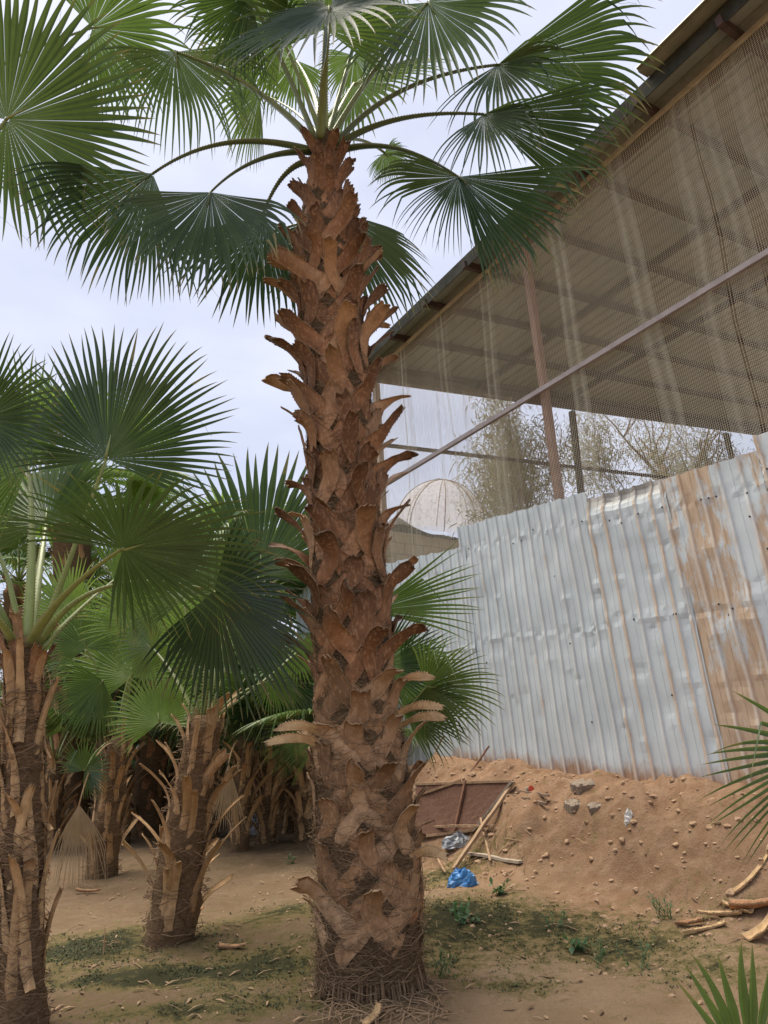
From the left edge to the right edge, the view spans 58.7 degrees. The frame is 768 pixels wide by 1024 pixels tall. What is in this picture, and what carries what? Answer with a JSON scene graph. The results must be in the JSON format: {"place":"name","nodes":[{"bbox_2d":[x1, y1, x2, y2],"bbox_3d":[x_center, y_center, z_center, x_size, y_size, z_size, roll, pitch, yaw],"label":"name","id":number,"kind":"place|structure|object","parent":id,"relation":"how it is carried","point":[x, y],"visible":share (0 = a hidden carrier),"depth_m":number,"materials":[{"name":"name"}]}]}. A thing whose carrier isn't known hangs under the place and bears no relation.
{"place":"outdoors","nodes":[
{"label":"outdoors","id":0,"kind":"place"},
{"bbox_2d":[249,811,257,834],"bbox_3d":[-1.901,4.542,9.996,0.228,0.333,0.218,-9,-20,18],"label":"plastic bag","id":1,"kind":"object","parent":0,"point":[255,819],"visible":0.24,"depth_m":9.91,"materials":[{"name":"black plastic"}]},
{"bbox_2d":[0,754,767,1023],"bbox_3d":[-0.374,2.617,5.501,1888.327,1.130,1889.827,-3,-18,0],"label":"ground","id":2,"kind":"structure","parent":0,"point":[632,869],"depth_m":4.40,"materials":[{"name":"brown soil"}]},
{"bbox_2d":[0,679,2,796],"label":"fan palm","id":3,"kind":"object","parent":2,"relation":"on","point":[2,707],"depth_m":18.03,"materials":[{"name":"brown plant"}]},
{"bbox_2d":[0,480,52,576],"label":"fan palm","id":4,"kind":"object","parent":2,"relation":"on","point":[8,561],"visible":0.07,"depth_m":17.71,"materials":[{"name":"green plant"}]},
{"bbox_2d":[0,588,102,765],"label":"fan palm","id":5,"kind":"object","parent":2,"relation":"on","point":[44,679],"depth_m":15.94,"materials":[{"name":"brown plant"}]},
{"bbox_2d":[0,522,112,752],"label":"fan palm","id":6,"kind":"object","parent":2,"relation":"on","point":[17,581],"visible":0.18,"depth_m":14.48,"materials":[{"name":"green plant"}]},
{"bbox_2d":[0,677,135,806],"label":"fan palm","id":7,"kind":"object","parent":2,"relation":"on","point":[91,800],"visible":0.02,"depth_m":16.38,"materials":[{"name":"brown plant"}]},
{"bbox_2d":[75,887,101,891],"bbox_3d":[-2.755,3.520,6.363,0.240,0.044,0.078,0,-19,-8],"label":"palm husk","id":8,"kind":"object","parent":2,"relation":"on","point":[78,889],"visible":1,"depth_m":6.35,"materials":[{"name":"brown plant"}]},
{"bbox_2d":[45,698,133,849],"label":"fan palm","id":9,"kind":"object","parent":2,"relation":"on","point":[57,819],"visible":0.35,"depth_m":10.01,"materials":[{"name":"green plant"}]},
{"bbox_2d":[0,364,201,838],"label":"fan palm","id":10,"kind":"object","parent":2,"relation":"on","point":[84,550],"visible":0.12,"depth_m":12.48,"materials":[{"name":"green plant"}]},
{"bbox_2d":[0,636,201,809],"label":"fan palm","id":11,"kind":"object","parent":2,"relation":"on","point":[115,693],"visible":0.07,"depth_m":13.33,"materials":[{"name":"green plant"}]},
{"bbox_2d":[103,930,105,954],"bbox_3d":[-1.784,2.739,4.361,0.010,0.190,0.020,-3,-18,0],"label":"wood sliver","id":12,"kind":"object","parent":2,"relation":"on","point":[104,943],"visible":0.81,"depth_m":4.35,"materials":[{"name":"brown plant"}]},
{"bbox_2d":[95,668,144,802],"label":"fan palm","id":13,"kind":"object","parent":2,"relation":"on","point":[132,774],"visible":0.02,"depth_m":17.07,"materials":[{"name":"brown plant"}]},
{"bbox_2d":[59,705,186,843],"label":"fan palm","id":14,"kind":"object","parent":2,"relation":"on","point":[129,814],"visible":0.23,"depth_m":10.18,"materials":[{"name":"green plant"}]},
{"bbox_2d":[17,548,243,887],"bbox_3d":[-2.943,2.161,7.632,3.164,3.847,1.762,-3,-18,0],"label":"fan palm","id":15,"kind":"object","parent":2,"relation":"on","point":[102,839],"visible":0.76,"depth_m":7.33,"materials":[{"name":"green plant"}]},
{"bbox_2d":[45,507,217,811],"bbox_3d":[-5.304,3.070,15.199,4.518,7.337,4.501,-3,-18,0],"label":"fan palm","id":16,"kind":"object","parent":2,"relation":"on","point":[170,778],"visible":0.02,"depth_m":14.55,"materials":[{"name":"green plant"}]},
{"bbox_2d":[91,668,182,784],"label":"fan palm","id":17,"kind":"object","parent":2,"relation":"on","point":[174,748],"visible":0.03,"depth_m":14.46,"materials":[{"name":"brown plant"}]},
{"bbox_2d":[0,0,322,1023],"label":"fan palm","id":18,"kind":"object","parent":2,"relation":"on","point":[144,552],"visible":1,"depth_m":4.06,"materials":[{"name":"green plant"}]},
{"bbox_2d":[44,574,286,838],"bbox_3d":[-3.697,2.968,11.361,4.214,4.796,3.895,6,-20,-24],"label":"fan palm","id":19,"kind":"object","parent":2,"relation":"on","point":[148,786],"visible":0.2,"depth_m":10.77,"materials":[{"name":"brown plant"}]},
{"bbox_2d":[127,683,225,748],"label":"fan palm","id":20,"kind":"object","parent":2,"relation":"on","point":[136,743],"depth_m":13.68,"materials":[{"name":"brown plant"}]},
{"bbox_2d":[94,505,295,709],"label":"fan palm","id":21,"kind":"object","parent":2,"relation":"on","point":[233,599],"depth_m":13.22,"materials":[{"name":"green plant"}]},
{"bbox_2d":[167,732,232,775],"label":"fan palm","id":22,"kind":"object","parent":2,"relation":"on","point":[178,756],"depth_m":13.82,"materials":[{"name":"brown plant"}]},
{"bbox_2d":[130,696,274,838],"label":"fan palm","id":23,"kind":"object","parent":2,"relation":"on","point":[214,834],"visible":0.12,"depth_m":9.87,"materials":[{"name":"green plant"}]},
{"bbox_2d":[165,485,298,812],"bbox_3d":[-3.042,2.596,13.743,4.750,6.837,4.940,-3,-18,0],"label":"fan palm","id":24,"kind":"object","parent":2,"relation":"on","point":[213,510],"visible":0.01,"depth_m":13.50,"materials":[{"name":"green plant"}]},
{"bbox_2d":[217,941,246,948],"bbox_3d":[-0.953,2.711,4.268,0.191,0.033,0.072,-6,-19,8],"label":"palm husk","id":25,"kind":"object","parent":2,"relation":"on","point":[226,946],"visible":1,"depth_m":4.25,"materials":[{"name":"brown plant"}]},
{"bbox_2d":[169,694,294,789],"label":"fan palm","id":26,"kind":"object","parent":2,"relation":"on","point":[226,761],"depth_m":12.71,"materials":[{"name":"brown plant"}]},
{"bbox_2d":[159,530,308,810],"bbox_3d":[-2.324,3.091,12.252,4.705,4.801,4.761,-3,-18,0],"label":"fan palm","id":27,"kind":"object","parent":2,"relation":"on","point":[291,584],"visible":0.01,"depth_m":11.88,"materials":[{"name":"green plant"}]},
{"bbox_2d":[109,442,389,952],"bbox_3d":[-1.177,1.298,5.557,1.882,4.040,1.834,11,-23,-36],"label":"fan palm","id":28,"kind":"object","parent":2,"relation":"on","point":[177,899],"visible":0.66,"depth_m":4.91,"materials":[{"name":"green plant"}]},
{"bbox_2d":[185,687,314,845],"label":"fan palm","id":29,"kind":"object","parent":2,"relation":"on","point":[267,809],"visible":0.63,"depth_m":8.74,"materials":[{"name":"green plant"}]},
{"bbox_2d":[188,632,313,834],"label":"fan palm","id":30,"kind":"object","parent":2,"relation":"on","point":[285,824],"visible":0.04,"depth_m":9.65,"materials":[{"name":"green plant"}]},
{"bbox_2d":[194,627,313,852],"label":"fan palm","id":31,"kind":"object","parent":2,"relation":"on","point":[242,783],"visible":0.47,"depth_m":8.47,"materials":[{"name":"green plant"}]},
{"bbox_2d":[286,853,296,863],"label":"weed","id":32,"kind":"object","parent":2,"relation":"on","point":[289,857],"visible":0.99,"depth_m":7.28,"materials":[{"name":"green plant"}]},
{"bbox_2d":[156,642,432,842],"bbox_3d":[-0.953,2.953,8.905,4.088,2.792,3.590,-3,-18,0],"label":"fan palm","id":33,"kind":"object","parent":2,"relation":"on","point":[302,803],"visible":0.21,"depth_m":8.64,"materials":[{"name":"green plant"}]},
{"bbox_2d":[3,0,664,1005],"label":"fan palm","id":34,"kind":"object","parent":2,"relation":"on","point":[323,258],"visible":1,"depth_m":4.66,"materials":[{"name":"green plant"}]},
{"bbox_2d":[360,1001,382,1023],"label":"palm husk","id":35,"kind":"object","parent":2,"relation":"on","point":[370,1018],"visible":1,"depth_m":3.14,"materials":[{"name":"brown plant"}]},
{"bbox_2d":[260,542,503,786],"bbox_3d":[0.012,1.668,5.058,1.771,2.695,1.150,-3,-18,0],"label":"fan palm","id":36,"kind":"object","parent":2,"relation":"on","point":[429,661],"visible":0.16,"depth_m":5.16,"materials":[{"name":"green plant"}]},
{"bbox_2d":[46,765,749,1023],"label":"dry litter","id":37,"kind":"object","parent":2,"relation":"on","point":[337,1013],"visible":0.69,"depth_m":3.42,"materials":[{"name":"brown plant"}]},
{"bbox_2d":[46,841,767,1023],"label":"moss","id":38,"kind":"object","parent":2,"relation":"on","point":[223,967],"visible":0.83,"depth_m":4.05,"materials":[{"name":"green plant"}]},
{"bbox_2d":[55,752,767,1023],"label":"gravel","id":39,"kind":"structure","parent":2,"relation":"on","point":[729,892],"depth_m":4.87,"materials":[{"name":"brown gravel"}]},
{"bbox_2d":[389,531,458,562],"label":"block wall","id":40,"kind":"structure","parent":2,"relation":"on","point":[441,542],"depth_m":11.86,"materials":[{"name":"concrete"}]},
{"bbox_2d":[388,517,456,539],"bbox_3d":[0.714,0.316,12.161,1.600,0.330,0.340,9,-22,-31],"label":"tarp","id":41,"kind":"object","parent":40,"relation":"on","point":[413,528],"visible":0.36,"depth_m":12.02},
{"bbox_2d":[437,858,445,872],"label":"twig","id":42,"kind":"object","parent":2,"relation":"on","point":[441,866],"visible":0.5,"depth_m":6.01,"materials":[{"name":"brown wood"}]},
{"bbox_2d":[432,948,453,978],"bbox_3d":[0.305,2.435,3.682,0.147,0.154,0.145,-3,-18,0],"label":"weed","id":43,"kind":"object","parent":2,"relation":"on","point":[444,965],"visible":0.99,"depth_m":3.70,"materials":[{"name":"green plant"}]},
{"bbox_2d":[442,831,469,848],"bbox_3d":[0.704,3.092,6.448,0.337,0.148,0.192,-3,-18,0],"label":"plastic bag","id":44,"kind":"object","parent":2,"relation":"on","point":[457,839],"visible":0.85,"depth_m":6.39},
{"bbox_2d":[449,897,470,913],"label":"weed","id":45,"kind":"object","parent":2,"relation":"on","point":[455,903],"visible":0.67,"depth_m":4.67,"materials":[{"name":"green plant"}]},
{"bbox_2d":[447,867,478,887],"bbox_3d":[0.619,2.922,5.457,0.240,0.144,0.217,8,-21,-29],"label":"plastic bag","id":46,"kind":"object","parent":2,"relation":"on","point":[464,877],"visible":1,"depth_m":5.40,"materials":[{"name":"blue plastic"}]},
{"bbox_2d":[413,779,514,836],"bbox_3d":[0.717,2.920,6.693,0.245,0.545,1.317,15,-26,-43],"label":"screen frame","id":47,"kind":"object","parent":2,"relation":"on","point":[460,802],"visible":0.77,"depth_m":6.72,"materials":[{"name":"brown wood"}]},
{"bbox_2d":[432,825,495,827],"bbox_3d":[0.730,2.965,6.445,0.038,0.087,0.962,8,-22,-30],"label":"wooden stick","id":48,"kind":"object","parent":47,"relation":"on","point":[443,826],"visible":0.93,"depth_m":6.43,"materials":[{"name":"brown wood"}]},
{"bbox_2d":[454,907,480,924],"bbox_3d":[0.526,2.648,4.452,0.156,0.126,0.190,12,-24,-38],"label":"weed","id":49,"kind":"object","parent":2,"relation":"on","point":[463,909],"visible":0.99,"depth_m":4.45,"materials":[{"name":"green plant"}]},
{"bbox_2d":[462,746,489,780],"bbox_3d":[0.982,2.680,7.275,0.447,0.346,0.022,11,-23,-37],"label":"rusty rod","id":50,"kind":"object","parent":2,"relation":"on","point":[481,756],"visible":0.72,"depth_m":7.32,"materials":[{"name":"brown metal"}]},
{"bbox_2d":[452,781,515,869],"bbox_3d":[0.908,2.806,6.150,0.750,0.663,0.048,7,-21,-27],"label":"wooden stick","id":51,"kind":"object","parent":2,"relation":"on","point":[469,845],"visible":0.98,"depth_m":6.12,"materials":[{"name":"brown wood"}]},
{"bbox_2d":[480,817,490,861],"bbox_3d":[0.898,2.901,6.067,0.023,0.282,0.612,-3,-19,1],"label":"twig","id":52,"kind":"object","parent":2,"relation":"on","point":[487,848],"visible":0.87,"depth_m":5.99,"materials":[{"name":"brown wood"}]},
{"bbox_2d":[467,852,522,863],"bbox_3d":[0.930,2.923,5.779,0.060,0.027,0.674,8,-21,-30],"label":"wooden plank","id":53,"kind":"object","parent":2,"relation":"on","point":[498,858],"visible":0.98,"depth_m":5.73,"materials":[{"name":"beige wood"}]},
{"bbox_2d":[489,876,508,894],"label":"weed","id":54,"kind":"object","parent":2,"relation":"on","point":[500,890],"visible":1,"depth_m":5.08,"materials":[{"name":"green plant"}]},
{"bbox_2d":[437,397,602,539],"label":"tamarisk tree","id":55,"kind":"object","parent":2,"relation":"on","point":[500,467],"visible":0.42,"depth_m":14.42,"materials":[{"name":"grey plant"}]},
{"bbox_2d":[524,785,533,790],"bbox_3d":[1.317,2.522,6.211,0.056,0.071,0.112,2,-19,-15],"label":"drink can","id":56,"kind":"object","parent":2,"relation":"on","point":[529,788],"visible":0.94,"depth_m":6.17,"materials":[{"name":"metal"}]},
{"bbox_2d":[513,794,547,805],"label":"branch","id":57,"kind":"object","parent":2,"relation":"on","point":[538,801],"visible":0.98,"depth_m":5.94,"materials":[{"name":"brown plant"}]},
{"bbox_2d":[295,432,767,784],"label":"metal fence","id":58,"kind":"object","parent":2,"relation":"on","point":[623,633],"visible":0.6,"depth_m":6.25,"materials":[{"name":"silver metal"}]},
{"bbox_2d":[516,790,549,796],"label":"branch","id":59,"kind":"object","parent":2,"relation":"on","point":[539,793],"visible":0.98,"depth_m":6.05,"materials":[{"name":"brown plant"}]},
{"bbox_2d":[542,909,568,928],"bbox_3d":[1.096,2.586,4.324,0.173,0.135,0.110,3,-20,-18],"label":"weed","id":60,"kind":"object","parent":2,"relation":"on","point":[560,921],"visible":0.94,"depth_m":4.31,"materials":[{"name":"green plant"}]},
{"bbox_2d":[368,0,767,563],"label":"shed","id":61,"kind":"structure","parent":2,"relation":"on","point":[702,40],"depth_m":10.31,"materials":[{"name":"grey metal"}]},
{"bbox_2d":[381,370,524,562],"bbox_3d":[1.424,0.824,11.930,3.189,7.072,0.042,9,-22,-31],"label":"bird net","id":62,"kind":"object","parent":61,"relation":"hanging from","point":[466,429],"visible":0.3,"depth_m":12.40,"materials":[{"name":"white fabric"}]},
{"bbox_2d":[376,20,767,562],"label":"bird net","id":63,"kind":"object","parent":61,"relation":"hanging from","point":[515,330],"visible":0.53,"depth_m":7.64,"materials":[{"name":"white fabric"}]},
{"bbox_2d":[564,798,580,814],"bbox_3d":[1.583,2.460,5.709,0.142,0.121,0.158,4,-20,-20],"label":"concrete lump","id":64,"kind":"object","parent":2,"relation":"on","point":[571,804],"visible":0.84,"depth_m":5.67,"materials":[{"name":"grey concrete"}]},
{"bbox_2d":[563,934,590,953],"bbox_3d":[1.130,2.522,3.970,0.162,0.138,0.109,-3,-18,0],"label":"weed","id":65,"kind":"object","parent":2,"relation":"on","point":[577,947],"visible":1,"depth_m":3.97,"materials":[{"name":"green plant"}]},
{"bbox_2d":[570,779,595,794],"bbox_3d":[1.734,2.370,5.896,0.246,0.126,0.190,-3,-18,0],"label":"concrete lump","id":66,"kind":"object","parent":2,"relation":"on","point":[579,786],"visible":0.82,"depth_m":5.84,"materials":[{"name":"grey concrete"}]},
{"bbox_2d":[587,802,600,814],"bbox_3d":[1.722,2.407,5.529,0.141,0.120,0.141,-3,-18,0],"label":"concrete lump","id":67,"kind":"object","parent":2,"relation":"on","point":[593,807],"visible":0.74,"depth_m":5.49,"materials":[{"name":"grey concrete"}]},
{"bbox_2d":[586,931,606,967],"bbox_3d":[1.200,2.453,3.831,0.080,0.147,0.232,-3,-18,0],"label":"weed","id":68,"kind":"object","parent":2,"relation":"on","point":[599,956],"visible":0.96,"depth_m":3.80,"materials":[{"name":"green plant"}]},
{"bbox_2d":[624,808,633,826],"bbox_3d":[1.844,2.307,5.133,0.087,0.156,0.070,7,-21,-27],"label":"paper cup","id":69,"kind":"object","parent":2,"relation":"on","point":[628,814],"visible":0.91,"depth_m":5.12,"materials":[{"name":"white paper"}]},
{"bbox_2d":[615,929,655,968],"bbox_3d":[1.369,2.380,3.700,0.208,0.180,0.143,10,-22,-33],"label":"weed","id":70,"kind":"object","parent":2,"relation":"on","point":[647,949],"visible":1,"depth_m":3.70,"materials":[{"name":"green plant"}]},
{"bbox_2d":[531,411,767,506],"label":"tamarisk tree","id":71,"kind":"object","parent":2,"relation":"on","point":[597,452],"visible":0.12,"depth_m":17.22,"materials":[{"name":"grey plant"}]},
{"bbox_2d":[646,889,673,919],"bbox_3d":[1.726,2.428,4.199,0.183,0.190,0.201,-20,-25,41],"label":"weed","id":72,"kind":"object","parent":2,"relation":"on","point":[653,902],"visible":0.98,"depth_m":4.21,"materials":[{"name":"green plant"}]},
{"bbox_2d":[596,412,752,496],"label":"tamarisk tree","id":73,"kind":"object","parent":2,"relation":"on","point":[654,451],"visible":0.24,"depth_m":19.18,"materials":[{"name":"green plant"}]},
{"bbox_2d":[673,916,702,924],"bbox_3d":[1.795,2.408,4.024,0.171,0.048,0.075,-14,-21,29],"label":"palm husk","id":74,"kind":"object","parent":2,"relation":"on","point":[689,921],"visible":1,"depth_m":4.02,"materials":[{"name":"brown plant"}]},
{"bbox_2d":[630,421,767,494],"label":"tamarisk tree","id":75,"kind":"object","parent":2,"relation":"on","point":[689,443],"visible":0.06,"depth_m":18.13,"materials":[{"name":"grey plant"}]},
{"bbox_2d":[679,920,726,932],"bbox_3d":[1.819,2.368,3.900,0.262,0.063,0.064,-7,-19,12],"label":"palm husk","id":76,"kind":"object","parent":2,"relation":"on","point":[712,926],"visible":1,"depth_m":3.90,"materials":[{"name":"brown plant"}]},
{"bbox_2d":[694,909,742,915],"bbox_3d":[1.959,2.337,3.995,0.082,0.054,0.283,11,-23,-36],"label":"palm husk","id":77,"kind":"object","parent":2,"relation":"on","point":[729,912],"visible":1,"depth_m":3.98,"materials":[{"name":"brown plant"}]},
{"bbox_2d":[676,942,767,1023],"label":"palm seedling","id":78,"kind":"object","parent":2,"relation":"on","point":[748,1004],"visible":1,"depth_m":1.46,"materials":[{"name":"green plant"}]},
{"bbox_2d":[701,691,767,866],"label":"fan palm","id":79,"kind":"object","parent":2,"relation":"on","point":[759,748],"visible":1,"depth_m":2.10,"materials":[{"name":"green plant"}]},
{"bbox_2d":[718,899,754,913],"bbox_3d":[2.052,2.297,3.973,0.076,0.042,0.222,4,-20,-20],"label":"palm husk","id":80,"kind":"object","parent":2,"relation":"on","point":[747,910],"visible":0.68,"depth_m":3.92,"materials":[{"name":"brown plant"}]},
{"bbox_2d":[727,898,767,908],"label":"palm husk","id":81,"kind":"object","parent":2,"relation":"on","point":[745,903],"visible":1,"depth_m":3.92,"materials":[{"name":"brown plant"}]},
{"bbox_2d":[733,853,767,893],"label":"palm husk","id":82,"kind":"object","parent":2,"relation":"on","point":[745,882],"visible":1,"depth_m":4.10,"materials":[{"name":"brown plant"}]},
{"bbox_2d":[740,914,767,940],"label":"palm husk","id":83,"kind":"object","parent":2,"relation":"on","point":[758,930],"visible":1,"depth_m":3.74,"materials":[{"name":"brown plant"}]},
{"bbox_2d":[0,0,767,747],"label":"sky","id":84,"kind":"structure","parent":0,"point":[40,306],"materials":[{"name":"white"}]},
{"bbox_2d":[396,466,484,530],"bbox_3d":[1.130,-0.198,14.026,1.718,1.754,1.682,5,-20,-22],"label":"dome","id":85,"kind":"object","parent":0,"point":[439,496],"visible":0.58,"depth_m":13.85,"materials":[{"name":"fabric"}]}
]}

